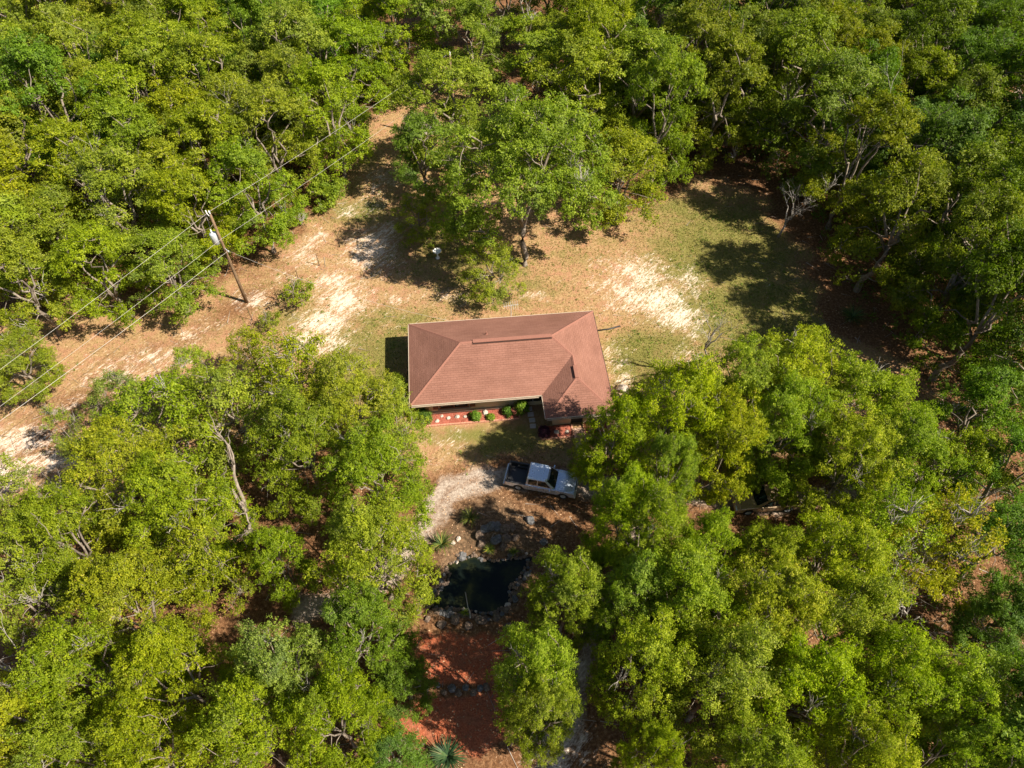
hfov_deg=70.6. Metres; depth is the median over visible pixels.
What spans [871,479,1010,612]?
tree
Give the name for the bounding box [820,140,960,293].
oak tree
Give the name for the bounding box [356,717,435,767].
oak tree
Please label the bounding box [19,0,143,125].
oak tree
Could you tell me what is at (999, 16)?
oak tree
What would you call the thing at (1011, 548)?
oak tree
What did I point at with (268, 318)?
sapling
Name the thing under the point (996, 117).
oak tree
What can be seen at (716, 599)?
oak tree
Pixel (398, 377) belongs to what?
shrub
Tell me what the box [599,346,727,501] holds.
oak tree
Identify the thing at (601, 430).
flower bed
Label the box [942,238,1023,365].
oak tree
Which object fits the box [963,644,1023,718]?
oak tree
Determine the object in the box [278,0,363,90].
oak tree
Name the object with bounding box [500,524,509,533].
waterfall rock
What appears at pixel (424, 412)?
shrub
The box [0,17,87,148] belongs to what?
oak tree
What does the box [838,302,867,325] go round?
palmetto
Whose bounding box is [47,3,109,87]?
oak tree
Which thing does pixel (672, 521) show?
oak tree
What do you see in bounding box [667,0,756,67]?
oak tree
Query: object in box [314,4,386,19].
oak tree
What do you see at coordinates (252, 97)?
oak tree
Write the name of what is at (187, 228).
power line
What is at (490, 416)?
shrub
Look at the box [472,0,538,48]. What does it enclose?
oak tree
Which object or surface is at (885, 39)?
oak tree
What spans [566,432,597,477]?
tree
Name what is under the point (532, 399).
sliding door
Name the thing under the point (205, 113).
oak tree
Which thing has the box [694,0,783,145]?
oak tree
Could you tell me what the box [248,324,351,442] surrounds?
tree
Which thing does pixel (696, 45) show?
oak tree
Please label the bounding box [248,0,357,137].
oak tree
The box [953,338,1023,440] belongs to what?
oak tree
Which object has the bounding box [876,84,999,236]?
oak tree
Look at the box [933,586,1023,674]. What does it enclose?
oak tree
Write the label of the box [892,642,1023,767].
oak tree
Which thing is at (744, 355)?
oak tree
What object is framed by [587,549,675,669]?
oak tree
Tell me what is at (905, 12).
oak tree
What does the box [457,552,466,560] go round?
waterfall rock
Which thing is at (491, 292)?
tree
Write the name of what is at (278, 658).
oak tree
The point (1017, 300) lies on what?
oak tree
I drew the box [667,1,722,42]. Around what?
oak tree
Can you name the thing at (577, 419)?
door
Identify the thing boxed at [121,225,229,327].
oak tree
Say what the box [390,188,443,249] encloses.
tree
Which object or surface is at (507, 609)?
pond rock
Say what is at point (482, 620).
border rock
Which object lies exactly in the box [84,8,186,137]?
oak tree
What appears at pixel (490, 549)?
grass clump
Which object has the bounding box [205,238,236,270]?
sapling
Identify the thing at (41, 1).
oak tree
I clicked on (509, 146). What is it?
oak tree
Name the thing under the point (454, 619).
border rock
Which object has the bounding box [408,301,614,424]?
house
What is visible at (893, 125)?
oak tree
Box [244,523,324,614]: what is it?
oak tree
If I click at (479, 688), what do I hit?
border rock
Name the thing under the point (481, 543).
waterfall rock
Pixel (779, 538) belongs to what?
oak tree
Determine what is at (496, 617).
border rock
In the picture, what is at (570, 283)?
grass
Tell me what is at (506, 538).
waterfall rock
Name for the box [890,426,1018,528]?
oak tree
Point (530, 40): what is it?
slim tree
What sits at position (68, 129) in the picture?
oak tree
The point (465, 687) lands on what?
border rock
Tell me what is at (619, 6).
oak tree
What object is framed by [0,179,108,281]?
oak tree
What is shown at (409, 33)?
oak tree
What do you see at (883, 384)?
oak tree
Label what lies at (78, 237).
oak tree
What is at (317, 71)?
oak tree
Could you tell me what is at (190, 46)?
oak tree
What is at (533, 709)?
oak tree
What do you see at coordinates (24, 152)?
oak tree
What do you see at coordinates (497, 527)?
waterfall rock
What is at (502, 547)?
waterfall rock
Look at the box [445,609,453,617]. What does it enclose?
pond rock
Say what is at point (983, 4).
oak tree
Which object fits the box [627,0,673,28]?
oak tree
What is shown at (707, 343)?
dead tree
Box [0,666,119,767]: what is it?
oak tree
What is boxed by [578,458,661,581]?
oak tree
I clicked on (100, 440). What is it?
oak tree
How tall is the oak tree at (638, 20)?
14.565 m
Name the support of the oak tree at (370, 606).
on the ground at (382, 240)
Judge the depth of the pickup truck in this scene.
51.31 m
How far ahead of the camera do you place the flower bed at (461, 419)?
55.82 m
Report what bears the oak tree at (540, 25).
on the ground at (382, 240)
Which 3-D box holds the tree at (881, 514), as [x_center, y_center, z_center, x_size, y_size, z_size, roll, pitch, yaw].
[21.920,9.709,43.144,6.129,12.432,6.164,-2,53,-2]
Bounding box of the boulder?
[616,384,627,392]
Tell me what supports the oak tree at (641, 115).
on the ground at (382, 240)
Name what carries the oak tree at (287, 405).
on the ground at (382, 240)
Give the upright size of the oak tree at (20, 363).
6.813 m
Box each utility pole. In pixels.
[205,210,247,302]
[449,51,455,123]
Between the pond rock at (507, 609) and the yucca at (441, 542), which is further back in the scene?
the yucca at (441, 542)
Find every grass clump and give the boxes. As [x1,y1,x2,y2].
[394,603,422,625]
[459,607,470,616]
[485,543,495,553]
[507,547,518,557]
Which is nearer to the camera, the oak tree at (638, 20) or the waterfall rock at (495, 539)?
the waterfall rock at (495, 539)
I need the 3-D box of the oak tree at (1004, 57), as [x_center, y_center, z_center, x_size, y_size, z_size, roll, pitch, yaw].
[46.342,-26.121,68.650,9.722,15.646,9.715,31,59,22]
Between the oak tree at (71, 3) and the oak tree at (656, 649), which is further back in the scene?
the oak tree at (71, 3)
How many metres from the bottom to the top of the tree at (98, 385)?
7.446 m
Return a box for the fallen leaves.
[0,66,1023,767]
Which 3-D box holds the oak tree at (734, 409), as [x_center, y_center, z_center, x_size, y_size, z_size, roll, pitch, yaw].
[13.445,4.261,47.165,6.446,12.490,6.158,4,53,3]
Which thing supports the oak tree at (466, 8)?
on the ground at (382, 240)
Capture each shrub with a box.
[279,205,310,226]
[305,166,348,213]
[384,372,408,405]
[415,407,434,424]
[469,410,481,421]
[486,413,494,420]
[502,404,515,418]
[513,399,529,416]
[537,424,549,437]
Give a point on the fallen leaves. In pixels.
(500, 460)
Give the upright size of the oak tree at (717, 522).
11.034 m
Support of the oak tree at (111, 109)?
on the ground at (382, 240)
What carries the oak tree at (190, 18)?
on the ground at (382, 240)
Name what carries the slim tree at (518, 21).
on the ground at (382, 240)
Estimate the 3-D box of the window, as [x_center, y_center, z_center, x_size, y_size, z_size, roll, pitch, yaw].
[-4.455,1.414,55.284,2.500,1.680,0.210,-4,53,-3]
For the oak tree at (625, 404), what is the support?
on the ground at (382, 240)
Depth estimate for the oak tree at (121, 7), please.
85.30 m
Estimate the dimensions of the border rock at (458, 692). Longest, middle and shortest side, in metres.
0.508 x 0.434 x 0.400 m
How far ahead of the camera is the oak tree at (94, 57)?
74.11 m
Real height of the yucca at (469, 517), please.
1.072 m
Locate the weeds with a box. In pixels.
[2,90,911,488]
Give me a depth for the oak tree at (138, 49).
67.42 m
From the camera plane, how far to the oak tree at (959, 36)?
79.93 m
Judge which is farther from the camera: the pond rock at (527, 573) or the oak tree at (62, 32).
the oak tree at (62, 32)
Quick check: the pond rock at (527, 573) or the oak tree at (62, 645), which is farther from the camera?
the pond rock at (527, 573)
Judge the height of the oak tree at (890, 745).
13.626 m
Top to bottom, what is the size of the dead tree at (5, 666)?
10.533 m
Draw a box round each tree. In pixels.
[0,0,75,72]
[0,1,35,22]
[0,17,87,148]
[0,18,52,92]
[0,27,125,191]
[0,53,78,120]
[0,78,38,132]
[0,89,77,202]
[0,134,83,271]
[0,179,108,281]
[0,189,91,321]
[0,217,78,342]
[0,326,69,405]
[0,449,73,582]
[0,472,139,614]
[0,535,83,659]
[0,591,66,692]
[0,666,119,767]
[0,698,166,767]
[1,85,41,182]
[1,602,200,754]
[4,0,77,21]
[12,0,108,77]
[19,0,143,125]
[26,114,126,219]
[38,403,88,457]
[45,412,206,553]
[46,216,168,331]
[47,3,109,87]
[53,532,218,691]
[54,55,148,150]
[55,106,142,258]
[62,0,121,38]
[64,142,182,275]
[65,31,156,102]
[68,58,189,168]
[75,689,237,767]
[78,368,163,439]
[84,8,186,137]
[85,94,169,223]
[88,364,236,475]
[94,0,167,69]
[98,446,262,603]
[107,614,249,757]
[110,0,187,82]
[113,18,225,148]
[114,0,170,17]
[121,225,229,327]
[126,132,224,240]
[133,73,232,183]
[143,156,248,270]
[149,411,259,546]
[151,27,231,107]
[154,0,238,85]
[156,496,264,617]
[158,4,259,146]
[158,344,226,420]
[161,1,225,32]
[162,96,264,217]
[167,0,240,58]
[169,358,294,485]
[183,668,327,767]
[193,69,286,184]
[198,5,254,39]
[202,0,284,76]
[203,134,310,255]
[212,73,284,192]
[214,0,298,113]
[217,323,286,390]
[220,36,312,143]
[224,76,325,204]
[225,613,354,744]
[234,0,304,66]
[241,376,365,526]
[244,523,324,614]
[247,0,324,59]
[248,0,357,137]
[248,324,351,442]
[249,41,344,166]
[272,648,399,767]
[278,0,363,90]
[285,54,377,178]
[296,342,416,464]
[302,488,440,631]
[304,576,424,712]
[306,0,387,56]
[308,0,391,123]
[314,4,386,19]
[314,413,436,554]
[338,0,400,81]
[353,29,418,106]
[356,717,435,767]
[361,378,431,458]
[364,0,412,36]
[367,0,442,88]
[376,646,439,724]
[384,48,504,177]
[389,105,453,202]
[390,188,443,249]
[406,0,469,94]
[425,80,619,266]
[436,0,515,101]
[456,236,526,311]
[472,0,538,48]
[483,619,586,748]
[499,9,568,99]
[503,668,581,767]
[508,0,536,49]
[514,11,579,98]
[518,544,609,652]
[521,30,632,166]
[526,0,561,34]
[539,0,615,39]
[547,0,623,133]
[558,0,640,98]
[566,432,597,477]
[569,385,669,501]
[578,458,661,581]
[580,122,669,232]
[583,602,697,748]
[587,22,685,161]
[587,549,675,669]
[593,0,651,68]
[598,477,691,613]
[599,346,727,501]
[605,26,699,124]
[609,712,689,767]
[610,533,759,693]
[613,0,657,42]
[618,0,681,98]
[619,33,712,191]
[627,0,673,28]
[629,607,792,767]
[632,429,701,530]
[646,0,699,49]
[646,0,756,141]
[657,505,745,597]
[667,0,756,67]
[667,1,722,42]
[668,382,769,505]
[672,23,772,173]
[676,0,738,99]
[679,545,836,686]
[680,709,817,767]
[682,304,748,362]
[683,331,790,456]
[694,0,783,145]
[696,8,778,114]
[710,624,871,767]
[713,515,806,627]
[717,365,837,511]
[722,5,856,162]
[722,321,856,458]
[726,0,797,68]
[729,0,801,56]
[735,0,828,126]
[740,0,799,12]
[752,42,895,202]
[760,503,897,629]
[761,0,846,111]
[762,0,801,13]
[763,555,917,696]
[770,396,912,525]
[772,692,926,767]
[777,178,826,237]
[777,614,948,767]
[790,1,870,133]
[795,0,867,101]
[796,349,922,490]
[799,86,926,241]
[802,33,904,177]
[812,18,914,140]
[815,477,946,606]
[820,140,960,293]
[820,400,972,530]
[825,0,885,54]
[829,43,933,205]
[834,2,917,100]
[848,634,1019,767]
[850,0,909,13]
[861,0,962,56]
[861,94,965,203]
[861,699,1023,767]
[862,43,962,156]
[867,7,938,91]
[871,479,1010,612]
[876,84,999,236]
[878,177,1023,348]
[879,0,978,105]
[884,128,1015,277]
[888,541,944,637]
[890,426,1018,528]
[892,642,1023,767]
[895,0,974,47]
[895,61,1013,171]
[898,211,1023,382]
[903,0,1005,93]
[903,148,1023,314]
[905,23,1023,149]
[909,356,1023,472]
[926,115,1023,238]
[930,501,1023,594]
[931,9,998,63]
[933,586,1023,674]
[935,0,1023,110]
[940,419,1023,545]
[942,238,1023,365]
[944,3,977,25]
[946,91,1023,169]
[951,37,1023,171]
[952,566,1023,666]
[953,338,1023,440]
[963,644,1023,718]
[977,32,1023,100]
[981,0,1023,60]
[987,78,1023,147]
[987,211,1023,343]
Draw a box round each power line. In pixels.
[0,251,227,420]
[1,79,411,368]
[1,89,436,405]
[229,251,443,319]
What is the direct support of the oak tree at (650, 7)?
on the ground at (382, 240)
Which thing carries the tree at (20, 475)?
on the ground at (382, 240)
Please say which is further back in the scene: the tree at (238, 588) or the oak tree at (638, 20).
the oak tree at (638, 20)
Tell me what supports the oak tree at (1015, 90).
on the ground at (382, 240)
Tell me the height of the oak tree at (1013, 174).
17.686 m
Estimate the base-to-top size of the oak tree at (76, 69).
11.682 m
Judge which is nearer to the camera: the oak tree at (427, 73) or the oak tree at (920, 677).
the oak tree at (920, 677)
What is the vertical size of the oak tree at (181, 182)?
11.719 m
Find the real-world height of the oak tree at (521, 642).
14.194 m
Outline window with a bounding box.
[438,402,470,410]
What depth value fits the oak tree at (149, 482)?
41.99 m
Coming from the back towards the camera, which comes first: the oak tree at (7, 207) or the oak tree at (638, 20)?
the oak tree at (638, 20)
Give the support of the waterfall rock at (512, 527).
on the ground at (382, 240)
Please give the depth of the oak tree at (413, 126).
66.67 m
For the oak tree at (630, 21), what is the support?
on the ground at (382, 240)
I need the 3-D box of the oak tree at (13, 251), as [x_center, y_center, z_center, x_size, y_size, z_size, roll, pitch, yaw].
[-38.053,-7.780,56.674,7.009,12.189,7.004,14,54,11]
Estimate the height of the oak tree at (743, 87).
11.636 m
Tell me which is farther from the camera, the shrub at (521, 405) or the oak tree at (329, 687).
the shrub at (521, 405)
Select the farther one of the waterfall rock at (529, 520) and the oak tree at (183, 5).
the oak tree at (183, 5)
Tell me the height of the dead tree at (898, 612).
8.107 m
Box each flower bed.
[424,408,519,426]
[538,424,573,439]
[582,421,608,435]
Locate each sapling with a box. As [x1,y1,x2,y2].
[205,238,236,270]
[255,308,280,331]
[278,276,315,306]
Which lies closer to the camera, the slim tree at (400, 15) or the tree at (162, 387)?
the tree at (162, 387)
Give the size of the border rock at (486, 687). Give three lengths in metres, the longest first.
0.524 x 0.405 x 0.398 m
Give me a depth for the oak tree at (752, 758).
32.35 m
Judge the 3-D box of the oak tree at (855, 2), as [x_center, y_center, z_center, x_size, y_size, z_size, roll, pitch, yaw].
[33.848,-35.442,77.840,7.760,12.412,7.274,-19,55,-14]
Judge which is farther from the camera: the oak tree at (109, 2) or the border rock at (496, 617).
the oak tree at (109, 2)
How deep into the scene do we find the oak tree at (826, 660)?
33.78 m
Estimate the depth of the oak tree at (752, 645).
34.02 m
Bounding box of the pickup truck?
[503,460,577,498]
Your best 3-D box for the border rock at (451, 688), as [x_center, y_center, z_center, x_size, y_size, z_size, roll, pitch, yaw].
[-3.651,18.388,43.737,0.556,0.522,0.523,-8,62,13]
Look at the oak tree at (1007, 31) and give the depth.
77.25 m
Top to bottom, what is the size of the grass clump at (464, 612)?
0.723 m
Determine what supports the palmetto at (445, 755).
on the ground at (382, 240)
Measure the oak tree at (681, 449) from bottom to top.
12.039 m
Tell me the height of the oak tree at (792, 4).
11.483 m
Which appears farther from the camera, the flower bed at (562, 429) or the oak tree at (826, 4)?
the oak tree at (826, 4)
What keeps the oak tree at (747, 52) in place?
on the ground at (382, 240)
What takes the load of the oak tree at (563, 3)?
on the ground at (382, 240)
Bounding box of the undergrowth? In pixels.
[0,0,1023,683]
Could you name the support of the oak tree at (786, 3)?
on the ground at (382, 240)
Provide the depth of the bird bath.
66.38 m
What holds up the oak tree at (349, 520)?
on the ground at (382, 240)
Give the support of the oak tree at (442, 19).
on the ground at (382, 240)
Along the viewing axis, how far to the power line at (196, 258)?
56.12 m
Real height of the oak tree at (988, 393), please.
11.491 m
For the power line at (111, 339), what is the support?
attached to the utility pole at (215, 237)
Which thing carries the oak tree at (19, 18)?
on the ground at (382, 240)
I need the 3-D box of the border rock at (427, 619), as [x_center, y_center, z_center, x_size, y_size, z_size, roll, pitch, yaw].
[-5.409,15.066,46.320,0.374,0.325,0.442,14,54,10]
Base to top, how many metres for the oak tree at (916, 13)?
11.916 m
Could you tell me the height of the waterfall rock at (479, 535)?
0.587 m
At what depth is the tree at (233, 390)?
49.08 m
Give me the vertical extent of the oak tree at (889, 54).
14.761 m
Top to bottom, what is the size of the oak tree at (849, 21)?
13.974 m
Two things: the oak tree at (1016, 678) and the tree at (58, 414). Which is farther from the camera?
the tree at (58, 414)
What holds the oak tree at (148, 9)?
on the ground at (382, 240)
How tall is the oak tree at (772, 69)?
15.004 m
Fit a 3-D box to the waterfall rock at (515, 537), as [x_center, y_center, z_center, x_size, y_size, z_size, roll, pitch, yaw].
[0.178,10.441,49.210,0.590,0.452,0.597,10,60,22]
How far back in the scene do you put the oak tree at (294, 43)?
77.69 m
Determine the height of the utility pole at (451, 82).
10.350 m
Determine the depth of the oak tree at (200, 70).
74.29 m
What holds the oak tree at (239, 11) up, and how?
on the ground at (382, 240)
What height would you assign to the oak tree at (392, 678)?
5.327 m
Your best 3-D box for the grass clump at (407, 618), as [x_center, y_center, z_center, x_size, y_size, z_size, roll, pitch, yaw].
[-6.524,14.832,45.895,1.958,1.292,1.764,29,58,21]
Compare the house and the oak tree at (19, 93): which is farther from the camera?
the oak tree at (19, 93)
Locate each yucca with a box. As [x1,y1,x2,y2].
[431,530,455,555]
[460,507,483,526]
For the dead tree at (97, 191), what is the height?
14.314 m
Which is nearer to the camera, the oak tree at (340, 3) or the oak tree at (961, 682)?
the oak tree at (961, 682)
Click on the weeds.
(586, 288)
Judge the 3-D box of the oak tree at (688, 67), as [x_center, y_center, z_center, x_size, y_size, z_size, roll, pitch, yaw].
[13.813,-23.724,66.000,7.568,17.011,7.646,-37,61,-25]
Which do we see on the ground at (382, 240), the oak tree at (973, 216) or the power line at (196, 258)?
the oak tree at (973, 216)
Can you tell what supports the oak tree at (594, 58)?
on the ground at (382, 240)
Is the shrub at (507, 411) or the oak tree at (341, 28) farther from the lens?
the oak tree at (341, 28)
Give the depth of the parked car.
50.41 m
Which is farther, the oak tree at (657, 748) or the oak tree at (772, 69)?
the oak tree at (772, 69)
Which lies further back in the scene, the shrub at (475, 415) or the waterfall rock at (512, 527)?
the shrub at (475, 415)
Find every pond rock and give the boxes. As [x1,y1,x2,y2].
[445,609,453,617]
[505,606,510,612]
[523,571,530,576]
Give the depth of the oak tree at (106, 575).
37.97 m
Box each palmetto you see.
[427,731,467,767]
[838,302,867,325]
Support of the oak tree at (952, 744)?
on the ground at (382, 240)
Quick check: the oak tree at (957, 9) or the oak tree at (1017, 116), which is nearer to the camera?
the oak tree at (1017, 116)
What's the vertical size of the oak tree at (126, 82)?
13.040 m
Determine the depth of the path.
55.07 m
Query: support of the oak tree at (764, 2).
on the ground at (382, 240)
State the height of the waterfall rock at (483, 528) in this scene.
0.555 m
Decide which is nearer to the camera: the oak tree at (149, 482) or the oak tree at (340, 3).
the oak tree at (149, 482)
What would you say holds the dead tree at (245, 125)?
on the ground at (382, 240)
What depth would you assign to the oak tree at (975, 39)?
68.30 m
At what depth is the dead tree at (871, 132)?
63.98 m
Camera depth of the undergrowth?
65.32 m
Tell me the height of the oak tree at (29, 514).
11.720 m
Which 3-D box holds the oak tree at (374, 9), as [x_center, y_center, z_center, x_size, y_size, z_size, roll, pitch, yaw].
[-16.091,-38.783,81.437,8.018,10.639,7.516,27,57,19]
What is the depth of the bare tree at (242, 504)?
45.90 m
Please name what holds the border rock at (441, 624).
on the ground at (382, 240)
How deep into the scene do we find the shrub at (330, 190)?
69.83 m
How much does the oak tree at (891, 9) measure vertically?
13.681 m
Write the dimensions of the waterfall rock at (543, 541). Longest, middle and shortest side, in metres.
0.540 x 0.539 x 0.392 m
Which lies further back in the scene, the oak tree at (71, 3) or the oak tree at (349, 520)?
the oak tree at (71, 3)
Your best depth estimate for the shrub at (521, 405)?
55.38 m
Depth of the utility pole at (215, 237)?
58.04 m
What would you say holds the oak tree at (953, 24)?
on the ground at (382, 240)
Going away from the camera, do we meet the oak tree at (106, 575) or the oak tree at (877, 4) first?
the oak tree at (106, 575)
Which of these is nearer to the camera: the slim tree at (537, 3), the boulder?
the boulder
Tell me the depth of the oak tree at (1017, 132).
58.38 m
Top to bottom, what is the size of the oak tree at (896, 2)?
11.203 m
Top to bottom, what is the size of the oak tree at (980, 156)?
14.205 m
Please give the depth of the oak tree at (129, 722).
32.41 m
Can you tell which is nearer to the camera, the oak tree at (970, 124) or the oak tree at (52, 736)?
the oak tree at (52, 736)
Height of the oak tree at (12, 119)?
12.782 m
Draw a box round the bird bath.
[433,248,440,258]
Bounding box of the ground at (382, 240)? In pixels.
[0,0,1023,767]
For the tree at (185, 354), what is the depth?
51.90 m
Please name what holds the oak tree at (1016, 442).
on the ground at (382, 240)
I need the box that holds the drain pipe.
[598,325,620,330]
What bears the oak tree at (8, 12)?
on the ground at (382, 240)
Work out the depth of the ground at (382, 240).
60.99 m
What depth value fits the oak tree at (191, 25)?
81.45 m
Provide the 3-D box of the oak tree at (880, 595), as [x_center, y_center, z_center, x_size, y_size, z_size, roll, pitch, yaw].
[17.465,13.774,39.943,7.134,12.335,7.190,12,54,9]
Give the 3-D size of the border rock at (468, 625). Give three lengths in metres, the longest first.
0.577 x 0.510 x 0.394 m
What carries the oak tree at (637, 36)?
on the ground at (382, 240)
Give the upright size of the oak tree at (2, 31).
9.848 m
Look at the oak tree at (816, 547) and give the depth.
38.95 m
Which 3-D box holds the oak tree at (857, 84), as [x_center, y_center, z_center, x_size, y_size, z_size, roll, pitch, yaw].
[28.186,-23.055,66.322,11.522,15.581,11.321,10,53,8]
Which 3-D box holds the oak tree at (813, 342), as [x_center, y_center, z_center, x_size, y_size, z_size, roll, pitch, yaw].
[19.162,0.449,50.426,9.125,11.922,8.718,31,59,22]
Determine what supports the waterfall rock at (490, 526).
on the ground at (382, 240)
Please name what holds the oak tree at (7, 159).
on the ground at (382, 240)
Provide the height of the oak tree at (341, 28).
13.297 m
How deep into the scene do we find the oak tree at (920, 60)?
68.33 m
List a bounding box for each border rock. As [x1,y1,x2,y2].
[424,615,430,622]
[437,620,446,628]
[447,684,455,692]
[450,614,459,624]
[455,688,461,696]
[462,684,468,690]
[464,621,472,629]
[470,689,476,695]
[475,616,486,624]
[477,685,482,691]
[483,683,489,691]
[493,612,499,621]
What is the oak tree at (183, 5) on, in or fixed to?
on the ground at (382, 240)
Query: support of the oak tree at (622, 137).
on the ground at (382, 240)
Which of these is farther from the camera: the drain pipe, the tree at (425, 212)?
the tree at (425, 212)
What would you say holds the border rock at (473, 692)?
on the ground at (382, 240)
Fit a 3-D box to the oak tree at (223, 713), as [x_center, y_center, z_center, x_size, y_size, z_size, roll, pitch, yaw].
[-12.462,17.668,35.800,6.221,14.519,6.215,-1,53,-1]
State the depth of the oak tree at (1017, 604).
41.85 m
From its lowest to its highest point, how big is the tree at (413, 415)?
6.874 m
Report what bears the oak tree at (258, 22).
on the ground at (382, 240)
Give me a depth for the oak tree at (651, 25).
82.62 m
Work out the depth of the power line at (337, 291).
58.88 m
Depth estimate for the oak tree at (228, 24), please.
84.07 m
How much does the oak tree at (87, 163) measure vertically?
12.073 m
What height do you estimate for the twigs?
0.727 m
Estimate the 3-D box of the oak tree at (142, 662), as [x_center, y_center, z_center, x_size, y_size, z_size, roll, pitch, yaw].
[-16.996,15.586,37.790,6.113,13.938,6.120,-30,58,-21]
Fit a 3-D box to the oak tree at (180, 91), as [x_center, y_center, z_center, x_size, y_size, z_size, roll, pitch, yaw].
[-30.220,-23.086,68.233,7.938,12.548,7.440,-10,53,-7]
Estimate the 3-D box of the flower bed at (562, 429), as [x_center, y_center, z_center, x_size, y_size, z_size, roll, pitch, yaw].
[3.370,3.660,55.089,2.610,0.174,1.205,-4,53,-3]
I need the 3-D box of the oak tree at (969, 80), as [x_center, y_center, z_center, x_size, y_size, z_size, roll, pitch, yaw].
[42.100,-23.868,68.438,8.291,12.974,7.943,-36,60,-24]
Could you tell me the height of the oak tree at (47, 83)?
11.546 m
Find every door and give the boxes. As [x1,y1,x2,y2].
[519,397,542,401]
[571,417,581,422]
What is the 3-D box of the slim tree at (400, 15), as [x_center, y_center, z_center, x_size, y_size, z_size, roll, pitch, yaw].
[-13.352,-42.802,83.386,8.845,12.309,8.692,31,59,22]
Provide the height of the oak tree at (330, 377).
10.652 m
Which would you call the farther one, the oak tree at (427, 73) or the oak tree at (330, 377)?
the oak tree at (427, 73)
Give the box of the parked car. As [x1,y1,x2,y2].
[729,484,802,514]
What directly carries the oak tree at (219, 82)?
on the ground at (382, 240)
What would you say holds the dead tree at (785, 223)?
on the ground at (382, 240)
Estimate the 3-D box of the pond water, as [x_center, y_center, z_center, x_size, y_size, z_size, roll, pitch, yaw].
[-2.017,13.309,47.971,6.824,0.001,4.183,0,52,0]
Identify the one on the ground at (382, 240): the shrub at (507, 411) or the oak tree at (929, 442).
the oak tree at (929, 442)
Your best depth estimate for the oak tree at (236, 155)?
61.42 m
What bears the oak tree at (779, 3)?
on the ground at (382, 240)
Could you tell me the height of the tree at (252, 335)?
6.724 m
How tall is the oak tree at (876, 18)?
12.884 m
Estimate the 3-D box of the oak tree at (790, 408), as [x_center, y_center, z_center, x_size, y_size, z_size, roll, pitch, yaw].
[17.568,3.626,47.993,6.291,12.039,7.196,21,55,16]
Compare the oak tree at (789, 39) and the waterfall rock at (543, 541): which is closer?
the waterfall rock at (543, 541)
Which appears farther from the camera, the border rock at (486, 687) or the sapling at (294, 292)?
the sapling at (294, 292)
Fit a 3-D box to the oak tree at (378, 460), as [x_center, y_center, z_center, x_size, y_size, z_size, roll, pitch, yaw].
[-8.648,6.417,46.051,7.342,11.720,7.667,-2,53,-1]
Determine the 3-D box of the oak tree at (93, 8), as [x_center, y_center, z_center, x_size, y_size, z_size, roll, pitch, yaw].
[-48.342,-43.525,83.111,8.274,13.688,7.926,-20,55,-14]
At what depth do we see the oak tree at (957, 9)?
84.81 m
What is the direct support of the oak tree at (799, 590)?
on the ground at (382, 240)
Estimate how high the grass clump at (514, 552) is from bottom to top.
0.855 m
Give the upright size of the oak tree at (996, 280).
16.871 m
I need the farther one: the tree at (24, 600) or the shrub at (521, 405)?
the shrub at (521, 405)
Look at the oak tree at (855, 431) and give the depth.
43.45 m
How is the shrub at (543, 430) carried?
on the flower bed at (562, 429)
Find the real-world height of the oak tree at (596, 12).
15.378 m
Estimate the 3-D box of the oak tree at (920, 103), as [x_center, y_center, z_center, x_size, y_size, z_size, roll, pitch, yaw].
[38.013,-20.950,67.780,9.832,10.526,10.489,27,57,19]
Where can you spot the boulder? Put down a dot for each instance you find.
(621, 387)
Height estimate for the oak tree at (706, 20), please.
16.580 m
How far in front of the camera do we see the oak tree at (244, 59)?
69.40 m
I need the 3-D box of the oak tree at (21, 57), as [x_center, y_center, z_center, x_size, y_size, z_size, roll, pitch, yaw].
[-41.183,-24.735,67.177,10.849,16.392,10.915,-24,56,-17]
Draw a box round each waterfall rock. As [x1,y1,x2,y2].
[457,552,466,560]
[475,530,484,540]
[478,539,485,547]
[480,525,486,532]
[486,521,495,531]
[490,534,500,544]
[494,521,500,531]
[499,543,506,550]
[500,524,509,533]
[501,533,511,543]
[509,523,515,532]
[512,534,518,541]
[525,516,534,524]
[539,538,547,545]
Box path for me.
[573,428,584,454]
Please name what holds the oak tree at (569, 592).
on the ground at (382, 240)
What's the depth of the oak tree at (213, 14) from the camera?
77.60 m
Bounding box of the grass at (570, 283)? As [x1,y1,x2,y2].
[0,77,938,528]
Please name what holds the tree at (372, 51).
on the ground at (382, 240)
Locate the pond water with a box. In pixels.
[431,555,531,614]
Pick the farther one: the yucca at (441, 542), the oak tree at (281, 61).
the oak tree at (281, 61)
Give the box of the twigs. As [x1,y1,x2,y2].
[3,70,1019,765]
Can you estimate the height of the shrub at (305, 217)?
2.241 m
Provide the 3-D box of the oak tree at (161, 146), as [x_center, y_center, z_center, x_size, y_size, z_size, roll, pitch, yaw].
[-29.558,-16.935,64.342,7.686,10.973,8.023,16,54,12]

